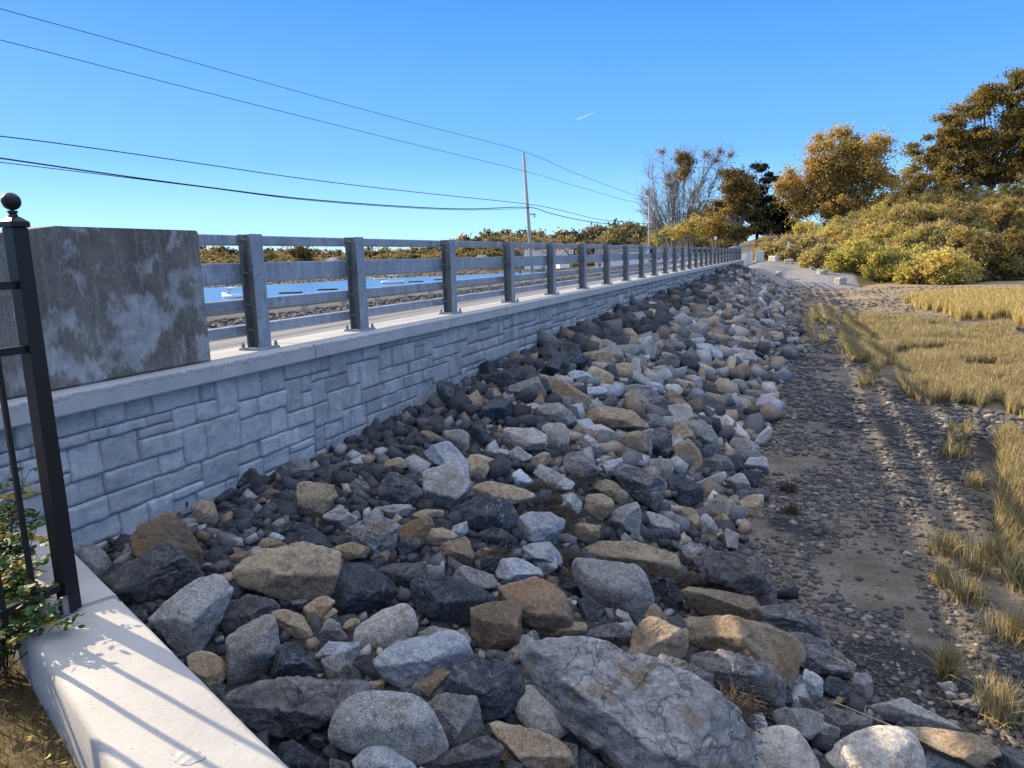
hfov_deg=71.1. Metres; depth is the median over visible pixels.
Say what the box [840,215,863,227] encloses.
shrub
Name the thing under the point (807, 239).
shrub
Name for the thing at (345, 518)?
rock
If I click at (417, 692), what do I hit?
rock
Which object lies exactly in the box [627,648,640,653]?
rock
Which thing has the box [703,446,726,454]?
rock
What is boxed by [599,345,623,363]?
rock
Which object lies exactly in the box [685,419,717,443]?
rock
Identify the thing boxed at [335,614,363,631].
rock
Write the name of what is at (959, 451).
grass tuft
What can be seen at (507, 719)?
rock
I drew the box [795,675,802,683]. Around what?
rock
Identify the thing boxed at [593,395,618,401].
rock
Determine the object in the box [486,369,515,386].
rock
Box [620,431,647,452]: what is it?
rock
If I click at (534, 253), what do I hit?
house
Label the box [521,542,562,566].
rock
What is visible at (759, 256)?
concrete barrier
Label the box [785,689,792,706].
rock
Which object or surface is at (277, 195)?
overhead wire
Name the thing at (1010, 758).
rock
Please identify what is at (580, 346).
rock
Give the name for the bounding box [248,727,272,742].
rock
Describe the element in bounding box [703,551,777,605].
boulder
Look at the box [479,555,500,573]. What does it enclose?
rock
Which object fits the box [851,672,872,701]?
rock
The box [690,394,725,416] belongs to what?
rock
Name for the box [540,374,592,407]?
rock
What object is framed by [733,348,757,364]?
rock
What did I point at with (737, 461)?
rock
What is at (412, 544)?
rock
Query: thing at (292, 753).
boulder
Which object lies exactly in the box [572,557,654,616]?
boulder
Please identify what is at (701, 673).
boulder
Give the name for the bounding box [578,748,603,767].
rock
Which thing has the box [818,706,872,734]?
boulder
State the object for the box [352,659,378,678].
rock
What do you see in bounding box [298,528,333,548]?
rock
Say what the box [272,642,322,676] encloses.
boulder
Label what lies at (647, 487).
boulder
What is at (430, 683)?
rock
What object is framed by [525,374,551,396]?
rock
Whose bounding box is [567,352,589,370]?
rock
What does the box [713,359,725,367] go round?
rock
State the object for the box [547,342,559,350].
rock
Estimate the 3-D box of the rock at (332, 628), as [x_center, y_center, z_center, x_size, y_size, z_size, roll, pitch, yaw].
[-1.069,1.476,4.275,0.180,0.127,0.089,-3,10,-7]
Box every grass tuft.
[774,480,801,493]
[779,499,801,516]
[828,317,840,323]
[906,629,992,684]
[915,519,991,567]
[916,555,981,588]
[927,562,1008,608]
[936,439,983,459]
[948,526,1022,567]
[952,467,996,488]
[955,654,1023,742]
[958,552,1002,576]
[959,595,1023,650]
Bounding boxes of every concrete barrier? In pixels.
[744,251,752,264]
[752,250,763,261]
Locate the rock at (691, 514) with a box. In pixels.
[679,506,700,530]
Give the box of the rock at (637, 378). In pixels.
[632,371,651,384]
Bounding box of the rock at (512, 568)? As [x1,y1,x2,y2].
[495,557,543,580]
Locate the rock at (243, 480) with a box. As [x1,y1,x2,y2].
[236,468,256,487]
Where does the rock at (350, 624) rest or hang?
on the ground at (850, 565)
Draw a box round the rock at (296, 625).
[270,609,312,638]
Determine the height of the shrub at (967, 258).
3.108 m
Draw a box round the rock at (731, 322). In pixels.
[725,319,736,324]
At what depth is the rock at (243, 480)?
6.17 m
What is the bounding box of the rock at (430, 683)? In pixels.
[412,668,449,696]
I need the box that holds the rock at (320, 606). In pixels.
[303,595,334,622]
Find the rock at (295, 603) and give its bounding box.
[291,599,308,606]
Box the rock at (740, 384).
[731,379,744,392]
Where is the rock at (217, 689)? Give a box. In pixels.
[208,682,226,696]
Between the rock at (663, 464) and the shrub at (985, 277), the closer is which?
the rock at (663, 464)
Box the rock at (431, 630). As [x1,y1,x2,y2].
[418,626,449,635]
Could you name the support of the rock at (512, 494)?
on the ground at (850, 565)
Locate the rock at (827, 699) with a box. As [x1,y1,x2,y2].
[821,696,844,704]
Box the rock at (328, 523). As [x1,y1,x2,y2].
[318,519,339,529]
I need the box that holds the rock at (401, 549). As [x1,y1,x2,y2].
[394,541,412,555]
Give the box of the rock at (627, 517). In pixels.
[608,502,641,534]
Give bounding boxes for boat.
[222,287,242,297]
[381,275,404,283]
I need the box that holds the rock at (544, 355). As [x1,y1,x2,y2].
[538,352,549,359]
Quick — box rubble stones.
[97,263,888,767]
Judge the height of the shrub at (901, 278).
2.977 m
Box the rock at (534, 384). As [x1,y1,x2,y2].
[508,377,546,393]
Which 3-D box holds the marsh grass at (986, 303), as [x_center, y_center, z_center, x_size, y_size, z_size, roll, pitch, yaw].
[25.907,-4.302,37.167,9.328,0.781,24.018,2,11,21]
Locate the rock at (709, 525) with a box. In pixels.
[700,513,717,533]
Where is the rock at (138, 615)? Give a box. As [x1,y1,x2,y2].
[128,607,144,619]
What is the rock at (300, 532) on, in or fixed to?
on the ground at (850, 565)
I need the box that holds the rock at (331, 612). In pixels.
[320,607,337,623]
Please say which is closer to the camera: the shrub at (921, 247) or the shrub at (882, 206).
the shrub at (921, 247)
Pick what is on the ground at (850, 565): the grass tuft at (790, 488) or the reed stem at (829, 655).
the grass tuft at (790, 488)
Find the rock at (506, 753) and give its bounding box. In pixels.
[497,739,515,762]
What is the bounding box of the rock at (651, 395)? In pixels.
[623,384,668,409]
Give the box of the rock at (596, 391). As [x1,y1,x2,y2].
[587,386,608,396]
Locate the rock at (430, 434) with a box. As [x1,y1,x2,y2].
[421,431,441,442]
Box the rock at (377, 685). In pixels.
[369,681,384,690]
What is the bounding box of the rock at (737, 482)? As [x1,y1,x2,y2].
[727,473,750,491]
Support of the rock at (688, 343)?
on the ground at (850, 565)
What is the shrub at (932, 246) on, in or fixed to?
on the ground at (850, 565)
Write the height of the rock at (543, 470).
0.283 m
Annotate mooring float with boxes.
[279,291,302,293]
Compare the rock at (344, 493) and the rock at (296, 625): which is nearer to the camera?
the rock at (296, 625)
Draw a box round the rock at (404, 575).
[378,561,427,588]
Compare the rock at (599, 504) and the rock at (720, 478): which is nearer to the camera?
the rock at (599, 504)
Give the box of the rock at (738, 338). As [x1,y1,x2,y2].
[732,335,750,341]
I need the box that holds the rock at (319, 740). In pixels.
[308,732,329,749]
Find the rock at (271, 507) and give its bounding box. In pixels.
[255,502,277,519]
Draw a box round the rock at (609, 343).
[602,339,616,346]
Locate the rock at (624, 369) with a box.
[602,362,632,381]
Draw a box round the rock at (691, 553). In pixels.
[678,542,706,573]
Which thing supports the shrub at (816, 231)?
on the ground at (850, 565)
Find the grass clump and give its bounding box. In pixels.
[802,304,840,343]
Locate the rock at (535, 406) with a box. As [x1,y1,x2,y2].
[526,403,539,410]
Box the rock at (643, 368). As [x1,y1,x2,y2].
[640,364,654,373]
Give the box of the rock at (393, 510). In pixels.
[381,504,412,517]
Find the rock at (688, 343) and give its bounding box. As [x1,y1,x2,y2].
[677,338,695,350]
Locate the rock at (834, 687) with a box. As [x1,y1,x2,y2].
[823,676,852,704]
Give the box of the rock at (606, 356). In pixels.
[583,350,616,363]
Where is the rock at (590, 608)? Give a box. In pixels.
[576,595,604,621]
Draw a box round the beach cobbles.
[647,285,1023,767]
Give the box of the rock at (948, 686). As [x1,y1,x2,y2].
[938,681,957,692]
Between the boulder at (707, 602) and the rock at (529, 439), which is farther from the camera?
the rock at (529, 439)
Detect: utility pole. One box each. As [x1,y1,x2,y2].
[522,152,535,272]
[641,197,656,267]
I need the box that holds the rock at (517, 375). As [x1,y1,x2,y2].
[506,368,526,383]
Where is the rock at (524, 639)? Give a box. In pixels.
[508,635,533,654]
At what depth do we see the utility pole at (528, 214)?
59.51 m
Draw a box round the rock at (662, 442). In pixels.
[646,427,673,457]
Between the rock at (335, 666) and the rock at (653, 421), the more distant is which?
the rock at (653, 421)
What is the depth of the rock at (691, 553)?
7.35 m
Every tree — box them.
[282,246,319,261]
[507,234,542,273]
[533,236,550,271]
[587,232,611,266]
[635,138,739,260]
[643,228,681,260]
[658,213,714,257]
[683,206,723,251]
[684,162,767,246]
[699,201,739,255]
[722,221,756,245]
[744,161,791,242]
[748,198,807,238]
[758,119,916,224]
[888,66,1023,193]
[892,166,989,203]
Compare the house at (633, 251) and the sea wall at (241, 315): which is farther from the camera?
the house at (633, 251)
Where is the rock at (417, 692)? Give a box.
[400,688,423,698]
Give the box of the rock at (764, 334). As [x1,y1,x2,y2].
[756,330,771,340]
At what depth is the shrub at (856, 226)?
85.95 m
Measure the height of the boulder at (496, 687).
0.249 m
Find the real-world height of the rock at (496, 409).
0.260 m
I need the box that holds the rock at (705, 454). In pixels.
[697,447,714,458]
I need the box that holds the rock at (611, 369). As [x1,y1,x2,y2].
[603,364,618,381]
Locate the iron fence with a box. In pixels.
[0,192,81,632]
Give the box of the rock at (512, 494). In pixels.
[472,481,534,504]
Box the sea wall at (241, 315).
[206,267,645,324]
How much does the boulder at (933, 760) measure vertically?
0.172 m
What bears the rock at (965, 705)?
on the ground at (850, 565)
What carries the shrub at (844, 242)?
on the ground at (850, 565)
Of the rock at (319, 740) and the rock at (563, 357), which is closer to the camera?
the rock at (319, 740)
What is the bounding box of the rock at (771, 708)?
[765,705,776,711]
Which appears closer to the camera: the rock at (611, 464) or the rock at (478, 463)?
the rock at (478, 463)
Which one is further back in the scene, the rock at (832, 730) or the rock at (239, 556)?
the rock at (239, 556)
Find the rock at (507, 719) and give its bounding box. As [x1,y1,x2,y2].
[502,711,523,726]
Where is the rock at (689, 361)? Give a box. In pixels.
[678,355,699,372]
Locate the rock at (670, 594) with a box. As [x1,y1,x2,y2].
[652,578,683,610]
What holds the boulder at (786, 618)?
on the ground at (850, 565)
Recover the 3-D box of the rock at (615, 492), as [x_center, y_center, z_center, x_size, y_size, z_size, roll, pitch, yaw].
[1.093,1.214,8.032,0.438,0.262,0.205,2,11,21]
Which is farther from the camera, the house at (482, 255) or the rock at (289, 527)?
the house at (482, 255)
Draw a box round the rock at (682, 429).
[667,421,696,445]
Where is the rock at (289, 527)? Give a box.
[277,521,308,534]
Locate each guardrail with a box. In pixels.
[206,264,662,316]
[668,239,778,266]
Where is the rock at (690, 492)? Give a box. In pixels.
[667,474,704,507]
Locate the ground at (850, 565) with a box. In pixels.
[0,233,1023,767]
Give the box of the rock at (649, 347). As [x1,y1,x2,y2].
[637,336,656,358]
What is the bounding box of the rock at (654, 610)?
[644,604,666,621]
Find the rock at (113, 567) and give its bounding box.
[104,561,126,573]
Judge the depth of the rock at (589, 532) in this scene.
6.79 m
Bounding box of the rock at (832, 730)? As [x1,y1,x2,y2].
[822,721,840,736]
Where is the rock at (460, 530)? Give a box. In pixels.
[451,521,468,537]
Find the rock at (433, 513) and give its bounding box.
[411,509,443,517]
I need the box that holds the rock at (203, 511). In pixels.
[191,500,217,522]
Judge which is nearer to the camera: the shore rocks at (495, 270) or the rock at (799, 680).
the rock at (799, 680)
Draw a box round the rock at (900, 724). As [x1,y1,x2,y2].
[895,721,922,746]
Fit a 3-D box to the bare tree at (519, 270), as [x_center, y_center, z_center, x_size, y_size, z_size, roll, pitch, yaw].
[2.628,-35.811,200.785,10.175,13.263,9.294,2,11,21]
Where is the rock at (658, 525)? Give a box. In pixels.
[645,511,679,536]
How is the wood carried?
on the ground at (850, 565)
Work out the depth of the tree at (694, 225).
106.68 m
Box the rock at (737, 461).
[725,455,746,472]
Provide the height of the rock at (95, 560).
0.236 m
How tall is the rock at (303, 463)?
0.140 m
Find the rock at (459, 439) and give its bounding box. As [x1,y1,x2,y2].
[445,429,469,450]
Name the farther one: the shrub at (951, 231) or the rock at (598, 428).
the shrub at (951, 231)
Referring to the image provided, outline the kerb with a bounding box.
[212,266,670,328]
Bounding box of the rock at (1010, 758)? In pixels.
[992,746,1023,767]
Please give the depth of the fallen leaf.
4.22 m
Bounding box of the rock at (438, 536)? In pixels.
[424,527,457,545]
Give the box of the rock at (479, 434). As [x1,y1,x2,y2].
[469,424,491,445]
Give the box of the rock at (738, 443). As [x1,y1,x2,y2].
[729,438,759,450]
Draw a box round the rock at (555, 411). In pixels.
[537,402,576,427]
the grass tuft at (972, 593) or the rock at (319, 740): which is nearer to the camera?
the rock at (319, 740)
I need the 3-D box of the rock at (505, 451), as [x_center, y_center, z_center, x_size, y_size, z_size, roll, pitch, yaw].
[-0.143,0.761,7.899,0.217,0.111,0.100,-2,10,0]
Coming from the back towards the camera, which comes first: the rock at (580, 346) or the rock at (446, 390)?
the rock at (580, 346)
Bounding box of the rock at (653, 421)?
[643,413,665,429]
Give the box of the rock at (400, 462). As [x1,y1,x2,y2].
[384,457,406,470]
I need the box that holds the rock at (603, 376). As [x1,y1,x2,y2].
[587,366,613,384]
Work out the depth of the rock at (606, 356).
12.98 m
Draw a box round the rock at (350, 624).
[343,618,359,631]
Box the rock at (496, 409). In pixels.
[481,398,513,420]
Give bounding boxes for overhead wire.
[0,8,650,199]
[0,136,650,223]
[0,157,651,228]
[0,162,528,209]
[1,40,644,203]
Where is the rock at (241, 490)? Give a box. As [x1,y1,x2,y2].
[237,483,253,496]
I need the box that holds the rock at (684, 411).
[668,403,692,420]
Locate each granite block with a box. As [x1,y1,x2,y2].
[768,256,778,261]
[775,271,782,276]
[784,259,793,263]
[816,270,828,273]
[834,277,846,283]
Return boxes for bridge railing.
[198,234,741,350]
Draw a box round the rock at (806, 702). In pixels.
[798,696,812,709]
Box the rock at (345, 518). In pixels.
[322,508,357,528]
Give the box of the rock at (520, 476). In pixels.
[511,469,533,486]
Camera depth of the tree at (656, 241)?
127.61 m
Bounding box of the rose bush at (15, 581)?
[0,467,84,675]
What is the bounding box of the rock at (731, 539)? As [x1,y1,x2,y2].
[724,531,738,549]
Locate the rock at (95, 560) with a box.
[74,544,110,575]
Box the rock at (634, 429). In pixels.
[628,428,640,431]
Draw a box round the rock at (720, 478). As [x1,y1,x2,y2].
[696,472,726,485]
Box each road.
[209,270,671,351]
[668,249,768,269]
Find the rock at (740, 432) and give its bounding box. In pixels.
[722,415,750,442]
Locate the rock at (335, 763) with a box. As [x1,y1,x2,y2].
[329,758,349,767]
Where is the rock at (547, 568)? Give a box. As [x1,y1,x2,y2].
[533,557,557,574]
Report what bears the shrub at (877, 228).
on the ground at (850, 565)
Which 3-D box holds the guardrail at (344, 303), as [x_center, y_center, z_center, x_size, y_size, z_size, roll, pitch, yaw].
[0.520,-4.963,35.946,0.300,1.070,88.000,2,11,21]
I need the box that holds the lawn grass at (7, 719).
[0,638,76,767]
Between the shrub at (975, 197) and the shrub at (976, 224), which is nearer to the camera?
the shrub at (976, 224)
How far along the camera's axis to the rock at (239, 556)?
4.93 m
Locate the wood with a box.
[199,218,748,263]
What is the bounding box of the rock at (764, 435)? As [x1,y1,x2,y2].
[754,426,771,443]
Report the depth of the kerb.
22.51 m
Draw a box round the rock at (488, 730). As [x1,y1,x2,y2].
[484,722,497,741]
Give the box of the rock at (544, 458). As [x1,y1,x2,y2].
[530,452,551,465]
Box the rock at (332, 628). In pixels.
[319,618,347,639]
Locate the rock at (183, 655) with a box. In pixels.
[175,651,194,666]
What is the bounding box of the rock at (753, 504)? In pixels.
[738,494,763,516]
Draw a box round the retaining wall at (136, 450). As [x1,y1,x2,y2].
[0,259,744,552]
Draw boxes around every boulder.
[104,540,204,603]
[129,511,203,562]
[148,574,233,652]
[187,650,226,686]
[220,594,280,634]
[224,675,372,739]
[225,614,279,684]
[231,541,341,601]
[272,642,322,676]
[278,739,327,767]
[294,481,337,518]
[328,690,448,765]
[334,562,398,614]
[348,514,401,557]
[352,746,416,767]
[353,603,417,648]
[372,630,472,688]
[378,472,422,506]
[397,515,433,548]
[410,573,495,625]
[422,460,472,508]
[424,736,503,767]
[428,692,483,744]
[443,659,524,722]
[451,496,518,531]
[470,600,522,649]
[489,720,575,767]
[495,576,573,635]
[514,684,568,738]
[517,511,565,542]
[518,636,763,767]
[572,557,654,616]
[584,541,681,577]
[585,406,649,428]
[614,463,665,511]
[629,616,688,659]
[659,654,714,687]
[680,587,761,621]
[684,615,806,690]
[689,649,785,707]
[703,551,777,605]
[750,757,766,767]
[755,725,819,767]
[758,604,834,645]
[771,707,824,739]
[789,632,855,678]
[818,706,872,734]
[824,725,925,767]
[869,698,962,729]
[902,726,1001,767]
[925,750,981,767]
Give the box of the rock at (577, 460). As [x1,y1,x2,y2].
[562,451,599,482]
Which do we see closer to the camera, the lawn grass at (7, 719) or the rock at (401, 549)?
the lawn grass at (7, 719)
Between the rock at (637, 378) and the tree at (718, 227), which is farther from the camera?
the tree at (718, 227)
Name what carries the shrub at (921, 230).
on the ground at (850, 565)
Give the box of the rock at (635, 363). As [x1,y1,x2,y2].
[630,358,641,373]
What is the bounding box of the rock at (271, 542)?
[258,537,286,548]
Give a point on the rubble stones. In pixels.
(705, 307)
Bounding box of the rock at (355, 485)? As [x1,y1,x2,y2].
[348,479,369,494]
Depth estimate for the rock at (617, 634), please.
4.56 m
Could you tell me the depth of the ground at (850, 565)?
7.62 m
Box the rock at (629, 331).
[623,328,637,335]
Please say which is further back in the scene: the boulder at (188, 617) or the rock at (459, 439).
the rock at (459, 439)
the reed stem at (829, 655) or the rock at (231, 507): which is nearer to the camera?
the reed stem at (829, 655)
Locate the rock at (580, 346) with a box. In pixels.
[559,342,583,353]
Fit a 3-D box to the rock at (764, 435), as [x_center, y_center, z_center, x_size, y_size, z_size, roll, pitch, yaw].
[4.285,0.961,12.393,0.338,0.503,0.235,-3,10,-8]
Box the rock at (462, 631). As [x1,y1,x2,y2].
[457,628,471,643]
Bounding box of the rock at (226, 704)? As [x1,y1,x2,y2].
[221,700,231,711]
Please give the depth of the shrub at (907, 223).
79.17 m
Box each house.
[326,255,341,260]
[476,253,488,256]
[524,248,546,268]
[556,248,569,268]
[594,249,619,266]
[618,242,650,264]
[657,246,687,266]
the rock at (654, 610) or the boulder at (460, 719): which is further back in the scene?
the rock at (654, 610)
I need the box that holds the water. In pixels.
[203,271,546,301]
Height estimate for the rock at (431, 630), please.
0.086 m
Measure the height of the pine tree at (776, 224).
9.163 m
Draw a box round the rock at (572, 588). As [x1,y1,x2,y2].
[560,580,580,595]
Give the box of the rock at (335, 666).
[321,655,350,678]
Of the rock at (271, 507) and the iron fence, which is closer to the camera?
the iron fence
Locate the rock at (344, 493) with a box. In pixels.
[335,489,354,498]
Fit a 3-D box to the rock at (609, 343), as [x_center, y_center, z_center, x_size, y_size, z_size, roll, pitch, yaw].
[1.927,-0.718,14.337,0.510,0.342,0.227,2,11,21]
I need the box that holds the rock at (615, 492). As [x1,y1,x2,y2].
[590,479,628,504]
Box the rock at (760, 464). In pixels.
[744,457,769,472]
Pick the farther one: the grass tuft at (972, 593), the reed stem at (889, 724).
the grass tuft at (972, 593)
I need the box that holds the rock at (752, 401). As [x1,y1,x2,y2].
[745,397,755,404]
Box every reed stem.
[808,648,850,665]
[834,702,954,757]
[936,697,1011,728]
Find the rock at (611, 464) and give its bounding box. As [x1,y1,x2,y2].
[602,458,622,473]
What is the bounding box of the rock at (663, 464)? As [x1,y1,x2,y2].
[649,458,673,481]
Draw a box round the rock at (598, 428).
[589,424,614,436]
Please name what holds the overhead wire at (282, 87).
attached to the utility pole at (648, 200)
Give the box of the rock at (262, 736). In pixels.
[254,730,269,748]
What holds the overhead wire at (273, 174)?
attached to the utility pole at (648, 200)
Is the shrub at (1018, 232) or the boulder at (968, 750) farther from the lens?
the shrub at (1018, 232)
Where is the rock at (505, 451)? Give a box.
[490,449,508,455]
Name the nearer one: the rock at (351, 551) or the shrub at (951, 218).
the rock at (351, 551)
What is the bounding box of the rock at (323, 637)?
[311,626,333,643]
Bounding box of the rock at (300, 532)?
[285,528,307,537]
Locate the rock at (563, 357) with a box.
[549,351,569,374]
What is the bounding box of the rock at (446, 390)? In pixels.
[436,379,457,405]
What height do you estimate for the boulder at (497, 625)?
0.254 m
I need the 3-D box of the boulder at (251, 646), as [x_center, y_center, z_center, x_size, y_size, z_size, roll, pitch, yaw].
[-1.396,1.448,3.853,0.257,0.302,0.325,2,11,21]
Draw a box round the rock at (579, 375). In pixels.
[568,370,592,382]
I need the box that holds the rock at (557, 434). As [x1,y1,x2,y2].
[541,422,569,446]
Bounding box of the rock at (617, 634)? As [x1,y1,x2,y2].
[586,622,631,646]
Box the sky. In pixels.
[0,0,1023,252]
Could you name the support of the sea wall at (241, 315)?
on the ground at (850, 565)
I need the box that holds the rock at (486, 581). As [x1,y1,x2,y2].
[453,565,499,590]
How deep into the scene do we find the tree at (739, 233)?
114.52 m
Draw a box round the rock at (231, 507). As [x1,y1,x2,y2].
[217,504,238,511]
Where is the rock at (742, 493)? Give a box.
[733,488,768,501]
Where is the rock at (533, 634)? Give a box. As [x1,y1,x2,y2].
[526,629,539,640]
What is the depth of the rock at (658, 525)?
7.83 m
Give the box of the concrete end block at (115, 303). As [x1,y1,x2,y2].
[0,226,210,398]
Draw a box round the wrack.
[471,363,778,760]
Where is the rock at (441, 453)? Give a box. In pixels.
[424,441,469,477]
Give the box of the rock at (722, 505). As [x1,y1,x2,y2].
[707,498,735,516]
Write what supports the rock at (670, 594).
on the ground at (850, 565)
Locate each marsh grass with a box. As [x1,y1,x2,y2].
[835,308,1023,419]
[894,284,1023,326]
[923,414,1023,596]
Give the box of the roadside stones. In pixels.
[207,268,651,328]
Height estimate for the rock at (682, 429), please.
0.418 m
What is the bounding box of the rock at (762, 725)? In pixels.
[749,712,767,729]
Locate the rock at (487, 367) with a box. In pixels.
[480,360,495,374]
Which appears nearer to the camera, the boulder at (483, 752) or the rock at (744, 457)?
the boulder at (483, 752)
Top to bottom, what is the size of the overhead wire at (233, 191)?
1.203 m
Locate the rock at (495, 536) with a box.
[477,527,517,550]
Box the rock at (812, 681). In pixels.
[802,669,822,700]
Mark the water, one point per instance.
(213, 294)
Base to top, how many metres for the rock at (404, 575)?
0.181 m
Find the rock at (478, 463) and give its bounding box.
[467,454,488,478]
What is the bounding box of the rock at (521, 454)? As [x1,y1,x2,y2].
[507,447,532,462]
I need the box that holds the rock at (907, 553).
[902,551,912,556]
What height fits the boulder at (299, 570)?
0.375 m
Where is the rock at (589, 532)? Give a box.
[568,523,600,542]
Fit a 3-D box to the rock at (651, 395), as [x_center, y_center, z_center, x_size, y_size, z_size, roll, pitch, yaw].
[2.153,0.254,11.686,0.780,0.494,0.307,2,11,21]
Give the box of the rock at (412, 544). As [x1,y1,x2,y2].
[398,537,420,551]
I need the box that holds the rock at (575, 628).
[551,621,586,636]
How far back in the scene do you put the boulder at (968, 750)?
4.38 m
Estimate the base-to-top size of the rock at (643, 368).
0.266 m
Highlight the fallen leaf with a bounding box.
[834,696,843,702]
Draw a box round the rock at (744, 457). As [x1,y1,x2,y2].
[734,453,746,462]
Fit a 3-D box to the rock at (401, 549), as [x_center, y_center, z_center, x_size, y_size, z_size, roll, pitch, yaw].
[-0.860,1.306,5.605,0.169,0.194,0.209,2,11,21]
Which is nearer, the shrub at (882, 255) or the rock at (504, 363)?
the rock at (504, 363)
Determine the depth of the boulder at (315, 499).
5.74 m
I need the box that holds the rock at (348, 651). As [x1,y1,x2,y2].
[316,641,359,665]
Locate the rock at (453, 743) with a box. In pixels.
[447,738,458,750]
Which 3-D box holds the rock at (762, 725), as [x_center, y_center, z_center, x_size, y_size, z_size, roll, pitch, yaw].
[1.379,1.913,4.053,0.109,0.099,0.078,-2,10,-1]
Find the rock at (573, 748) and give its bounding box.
[562,741,577,767]
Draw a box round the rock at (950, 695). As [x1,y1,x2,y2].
[945,691,956,698]
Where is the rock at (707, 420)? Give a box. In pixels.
[693,416,713,427]
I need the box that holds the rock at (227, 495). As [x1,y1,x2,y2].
[215,488,238,503]
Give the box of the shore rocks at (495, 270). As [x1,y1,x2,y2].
[203,266,563,287]
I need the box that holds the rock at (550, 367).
[539,359,561,375]
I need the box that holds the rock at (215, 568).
[200,563,225,575]
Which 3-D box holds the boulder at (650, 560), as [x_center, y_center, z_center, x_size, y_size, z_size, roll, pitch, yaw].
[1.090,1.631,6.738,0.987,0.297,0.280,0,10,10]
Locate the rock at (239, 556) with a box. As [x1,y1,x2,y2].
[229,551,249,562]
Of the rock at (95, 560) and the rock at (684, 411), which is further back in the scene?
the rock at (684, 411)
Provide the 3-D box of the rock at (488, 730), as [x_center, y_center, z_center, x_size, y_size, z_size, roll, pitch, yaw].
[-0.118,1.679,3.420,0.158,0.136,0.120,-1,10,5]
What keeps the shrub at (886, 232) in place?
on the ground at (850, 565)
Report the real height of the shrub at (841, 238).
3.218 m
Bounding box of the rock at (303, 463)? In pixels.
[286,457,313,470]
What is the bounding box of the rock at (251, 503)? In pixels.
[241,497,258,509]
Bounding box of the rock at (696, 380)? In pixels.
[683,375,702,386]
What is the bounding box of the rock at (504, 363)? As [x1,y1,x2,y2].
[491,357,517,369]
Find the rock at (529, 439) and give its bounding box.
[502,427,547,450]
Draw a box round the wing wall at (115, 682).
[0,524,287,767]
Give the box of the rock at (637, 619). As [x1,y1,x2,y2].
[631,615,645,624]
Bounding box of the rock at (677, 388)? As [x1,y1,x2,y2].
[664,384,682,394]
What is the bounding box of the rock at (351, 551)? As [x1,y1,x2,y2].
[332,542,369,559]
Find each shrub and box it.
[751,233,780,249]
[751,236,786,256]
[768,241,809,260]
[775,230,824,250]
[786,220,828,234]
[792,218,823,235]
[794,237,841,267]
[801,223,824,235]
[811,223,857,238]
[818,229,831,243]
[818,235,878,273]
[821,213,856,226]
[821,234,850,244]
[832,236,852,246]
[840,205,886,221]
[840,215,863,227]
[846,249,866,273]
[848,218,876,237]
[849,223,871,238]
[851,238,876,247]
[852,221,912,246]
[854,242,914,279]
[860,200,936,233]
[864,221,900,232]
[866,192,910,216]
[870,255,904,281]
[882,221,952,250]
[888,257,929,283]
[892,249,918,279]
[893,213,923,230]
[895,244,986,283]
[905,188,972,206]
[906,239,941,253]
[907,196,925,208]
[907,255,937,284]
[912,195,998,233]
[913,241,944,249]
[920,219,996,252]
[925,262,979,284]
[928,212,969,228]
[931,214,962,234]
[932,242,957,251]
[939,184,1007,205]
[941,224,967,237]
[944,192,967,204]
[955,234,1023,279]
[955,249,975,261]
[964,213,991,234]
[964,256,996,282]
[967,193,1023,231]
[978,255,1005,280]
[979,191,1004,206]
[985,227,1000,235]
[986,187,1014,197]
[988,172,1023,197]
[989,225,1023,258]
[996,224,1023,235]
[997,255,1023,280]
[1001,225,1022,242]
[1008,182,1022,198]
[1015,196,1023,207]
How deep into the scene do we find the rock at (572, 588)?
5.76 m
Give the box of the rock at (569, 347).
[558,342,581,353]
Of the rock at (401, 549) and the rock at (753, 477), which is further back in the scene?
the rock at (753, 477)
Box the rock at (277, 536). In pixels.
[269,532,284,540]
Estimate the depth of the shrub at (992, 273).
64.34 m
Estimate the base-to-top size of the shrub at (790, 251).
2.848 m
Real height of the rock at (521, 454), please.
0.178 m
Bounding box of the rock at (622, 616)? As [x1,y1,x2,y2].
[615,609,635,627]
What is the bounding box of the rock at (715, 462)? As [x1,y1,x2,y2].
[702,454,734,476]
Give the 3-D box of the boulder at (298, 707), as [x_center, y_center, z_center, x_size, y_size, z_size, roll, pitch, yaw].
[-0.977,1.482,3.330,0.651,0.268,0.250,-2,10,-2]
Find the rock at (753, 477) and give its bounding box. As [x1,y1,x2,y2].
[739,470,762,487]
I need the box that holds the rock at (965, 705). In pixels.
[950,698,985,715]
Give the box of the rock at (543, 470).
[533,464,574,490]
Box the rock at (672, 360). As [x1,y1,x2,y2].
[656,354,679,367]
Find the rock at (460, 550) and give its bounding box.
[439,536,474,565]
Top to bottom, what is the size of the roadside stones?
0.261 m
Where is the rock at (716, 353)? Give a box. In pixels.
[696,343,722,359]
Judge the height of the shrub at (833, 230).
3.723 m
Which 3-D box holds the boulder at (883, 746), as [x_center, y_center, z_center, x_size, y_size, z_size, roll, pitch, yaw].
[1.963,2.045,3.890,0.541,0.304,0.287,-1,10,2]
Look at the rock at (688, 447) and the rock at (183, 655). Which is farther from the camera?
the rock at (688, 447)
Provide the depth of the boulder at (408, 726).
3.11 m
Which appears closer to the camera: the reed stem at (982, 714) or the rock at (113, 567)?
the rock at (113, 567)
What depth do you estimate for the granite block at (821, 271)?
68.23 m
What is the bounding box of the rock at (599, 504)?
[584,493,614,520]
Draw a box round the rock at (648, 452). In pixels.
[642,432,652,457]
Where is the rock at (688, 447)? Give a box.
[670,438,702,474]
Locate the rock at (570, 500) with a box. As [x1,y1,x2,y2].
[557,493,581,517]
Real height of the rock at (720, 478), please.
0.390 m
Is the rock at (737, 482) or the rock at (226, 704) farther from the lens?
the rock at (737, 482)
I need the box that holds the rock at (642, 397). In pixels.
[625,391,649,402]

